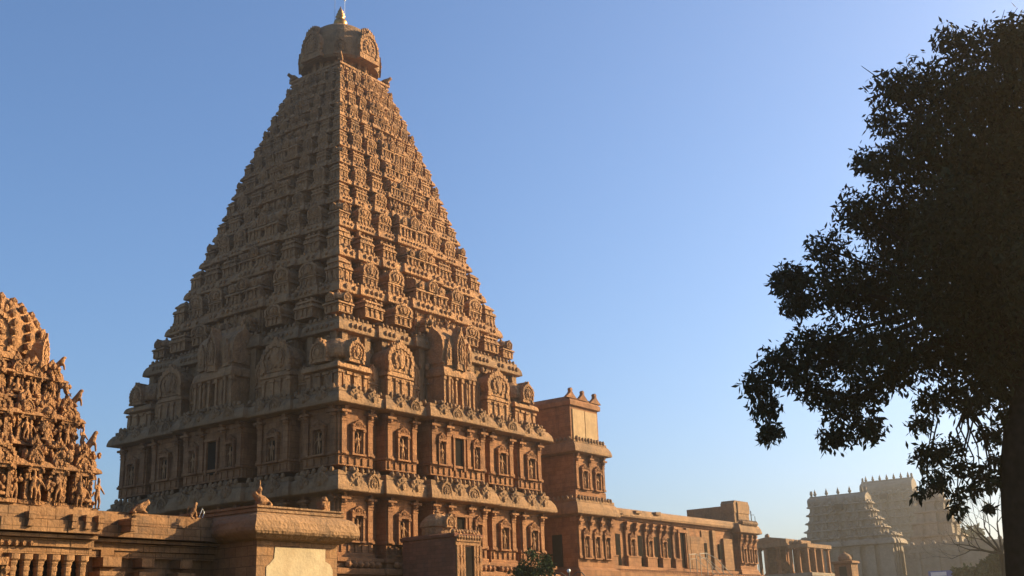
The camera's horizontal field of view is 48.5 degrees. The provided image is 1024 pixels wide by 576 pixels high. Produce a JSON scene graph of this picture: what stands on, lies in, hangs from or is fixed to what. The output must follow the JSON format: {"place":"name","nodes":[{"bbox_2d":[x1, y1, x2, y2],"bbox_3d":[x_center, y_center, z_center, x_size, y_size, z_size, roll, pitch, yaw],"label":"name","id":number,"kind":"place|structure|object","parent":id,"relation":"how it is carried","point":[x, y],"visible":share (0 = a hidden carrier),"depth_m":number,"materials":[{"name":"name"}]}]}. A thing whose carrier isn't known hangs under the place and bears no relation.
{"place":"outdoors","nodes":[
{"label":"outdoors","id":0,"kind":"place"},
{"bbox_2d":[106,0,560,575],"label":"temple tower","id":1,"kind":"structure","parent":0,"point":[332,332],"depth_m":95.90,"materials":[{"name":"stone"}]},
{"bbox_2d":[0,0,1023,574],"label":"sky","id":2,"kind":"structure","parent":0,"point":[621,183],"materials":[{"name":"blue"}]},
{"bbox_2d":[612,500,763,575],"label":"temple hall","id":3,"kind":"structure","parent":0,"point":[648,543],"depth_m":128.61,"materials":[{"name":"stone"}]},
{"bbox_2d":[704,543,707,557],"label":"window","id":4,"kind":"structure","parent":3,"relation":"in","point":[705,544],"depth_m":132.45,"materials":[{"name":"brown stone"}]},
{"bbox_2d":[718,544,722,558],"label":"window","id":5,"kind":"structure","parent":3,"relation":"in","point":[719,545],"depth_m":135.31,"materials":[{"name":"brown stone"}]},
{"bbox_2d":[756,534,834,575],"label":"pillared pavilion","id":6,"kind":"structure","parent":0,"point":[807,557],"depth_m":180.35,"materials":[{"name":"stone"}]},
{"bbox_2d":[774,556,790,573],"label":"bull statue","id":7,"kind":"object","parent":6,"relation":"on","point":[785,567],"visible":0.52,"depth_m":181.67,"materials":[{"name":"orange stone"}]},
{"bbox_2d":[801,485,907,575],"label":"gateway tower","id":8,"kind":"structure","parent":0,"point":[853,526],"depth_m":244.35,"materials":[{"name":"stone"}]},
{"bbox_2d":[834,504,843,509],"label":"window","id":9,"kind":"structure","parent":8,"relation":"in","point":[836,506],"depth_m":246.39,"materials":[{"name":"beige stone"}]},
{"bbox_2d":[859,472,918,574],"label":"gateway tower","id":10,"kind":"structure","parent":0,"point":[890,498],"depth_m":339.18,"materials":[{"name":"stone"}]},
{"bbox_2d":[879,493,888,498],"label":"window","id":11,"kind":"structure","parent":10,"relation":"in","point":[881,496],"depth_m":339.58,"materials":[{"name":"beige stone"}]},
{"label":"ground","id":12,"kind":"structure","parent":0,"visible":0},
{"bbox_2d":[0,292,220,575],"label":"ornate shrine","id":13,"kind":"object","parent":12,"relation":"on","point":[53,522],"visible":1,"depth_m":36.87,"materials":[{"name":"orange stone"}]},
{"bbox_2d":[129,500,149,513],"bbox_3d":[-12.710,7.476,38.862,0.668,0.503,0.322,10,-21,-35],"label":"bull statue","id":14,"kind":"object","parent":13,"relation":"on","point":[139,508],"visible":1,"depth_m":38.75,"materials":[{"name":"orange stone"}]},
{"bbox_2d":[187,502,197,518],"bbox_3d":[-11.526,8.032,40.969,0.377,0.630,0.221,10,-21,-35],"label":"lion statue","id":15,"kind":"object","parent":13,"relation":"on","point":[192,512],"visible":0.99,"depth_m":40.93,"materials":[{"name":"orange stone"}]},
{"bbox_2d":[174,504,360,575],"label":"shrine porch","id":16,"kind":"object","parent":12,"relation":"on","point":[262,540],"visible":0.8,"depth_m":41.22,"materials":[{"name":"beige stone"}]},
{"bbox_2d":[252,480,272,504],"bbox_3d":[-9.130,7.509,41.498,0.760,0.994,0.390,12,-22,-39],"label":"kneeling bull statue","id":17,"kind":"object","parent":16,"relation":"on","point":[259,498],"visible":0.8,"depth_m":41.32,"materials":[{"name":"orange stone"}]},
{"bbox_2d":[316,497,329,509],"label":"carved finial block","id":18,"kind":"structure","parent":16,"relation":"on","point":[323,504],"depth_m":43.47,"materials":[{"name":"orange stone"}]},
{"bbox_2d":[400,507,482,575],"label":"shrine","id":19,"kind":"object","parent":12,"relation":"on","point":[440,546],"visible":1,"depth_m":84.10,"materials":[{"name":"red stone"}]},
{"bbox_2d":[465,547,472,575],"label":"doorway","id":20,"kind":"structure","parent":19,"relation":"in","point":[469,552],"depth_m":83.70,"materials":[{"name":"stone"}]},
{"bbox_2d":[507,545,556,575],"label":"young tree","id":21,"kind":"object","parent":12,"relation":"on","point":[544,564],"visible":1,"depth_m":72.57,"materials":[{"name":"green plant"}]},
{"bbox_2d":[554,569,584,575],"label":"lamp post","id":22,"kind":"object","parent":12,"relation":"on","point":[568,570],"visible":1,"depth_m":60.10,"materials":[{"name":"metal"}]},
{"bbox_2d":[530,387,621,575],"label":"temple block","id":23,"kind":"structure","parent":12,"relation":"on","point":[580,523],"depth_m":111.13,"materials":[{"name":"stone"}]},
{"bbox_2d":[689,553,732,575],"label":"stair handrail","id":24,"kind":"object","parent":12,"relation":"on","point":[707,564],"visible":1,"depth_m":127.04,"materials":[{"name":"metal"}]},
{"bbox_2d":[831,551,859,575],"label":"domed shrine","id":25,"kind":"object","parent":12,"relation":"on","point":[845,564],"visible":1,"depth_m":139.47,"materials":[{"name":"beige stone"}]},
{"bbox_2d":[731,3,1023,575],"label":"shade tree","id":26,"kind":"object","parent":12,"relation":"on","point":[959,225],"visible":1,"depth_m":25.18,"materials":[{"name":"green plant"}]},
{"bbox_2d":[908,488,967,544],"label":"spire","id":27,"kind":"structure","parent":12,"relation":"on","point":[930,514],"depth_m":262.98,"materials":[{"name":"stone"}]},
{"bbox_2d":[928,570,951,575],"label":"notice board","id":28,"kind":"object","parent":12,"relation":"on","point":[941,573],"visible":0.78,"depth_m":145.78,"materials":[{"name":"white paint"}]},
{"bbox_2d":[903,536,1002,575],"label":"boundary wall","id":29,"kind":"structure","parent":12,"relation":"on","point":[915,566],"depth_m":234.28,"materials":[{"name":"stone"}]},
{"bbox_2d":[906,468,1004,575],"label":"bare tree","id":30,"kind":"object","parent":12,"relation":"on","point":[999,550],"visible":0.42,"depth_m":94.83,"materials":[{"name":"brown plant"}]},
{"bbox_2d":[950,562,974,575],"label":"bush","id":31,"kind":"object","parent":12,"relation":"on","point":[958,571],"visible":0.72,"depth_m":135.97,"materials":[{"name":"green plant"}]},
{"bbox_2d":[961,523,984,536],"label":"leafy tree","id":32,"kind":"object","parent":12,"relation":"on","point":[970,532],"visible":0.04,"depth_m":301.22,"materials":[{"name":"green plant"}]},
{"bbox_2d":[963,560,986,575],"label":"bush","id":33,"kind":"object","parent":12,"relation":"on","point":[979,569],"visible":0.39,"depth_m":125.70,"materials":[{"name":"green plant"}]},
{"bbox_2d":[967,529,985,540],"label":"leafy tree","id":34,"kind":"object","parent":12,"relation":"on","point":[975,535],"visible":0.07,"depth_m":289.39,"materials":[{"name":"green plant"}]},
{"bbox_2d":[979,550,1001,575],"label":"bush","id":35,"kind":"object","parent":12,"relation":"on","point":[991,562],"visible":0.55,"depth_m":116.18,"materials":[{"name":"green plant"}]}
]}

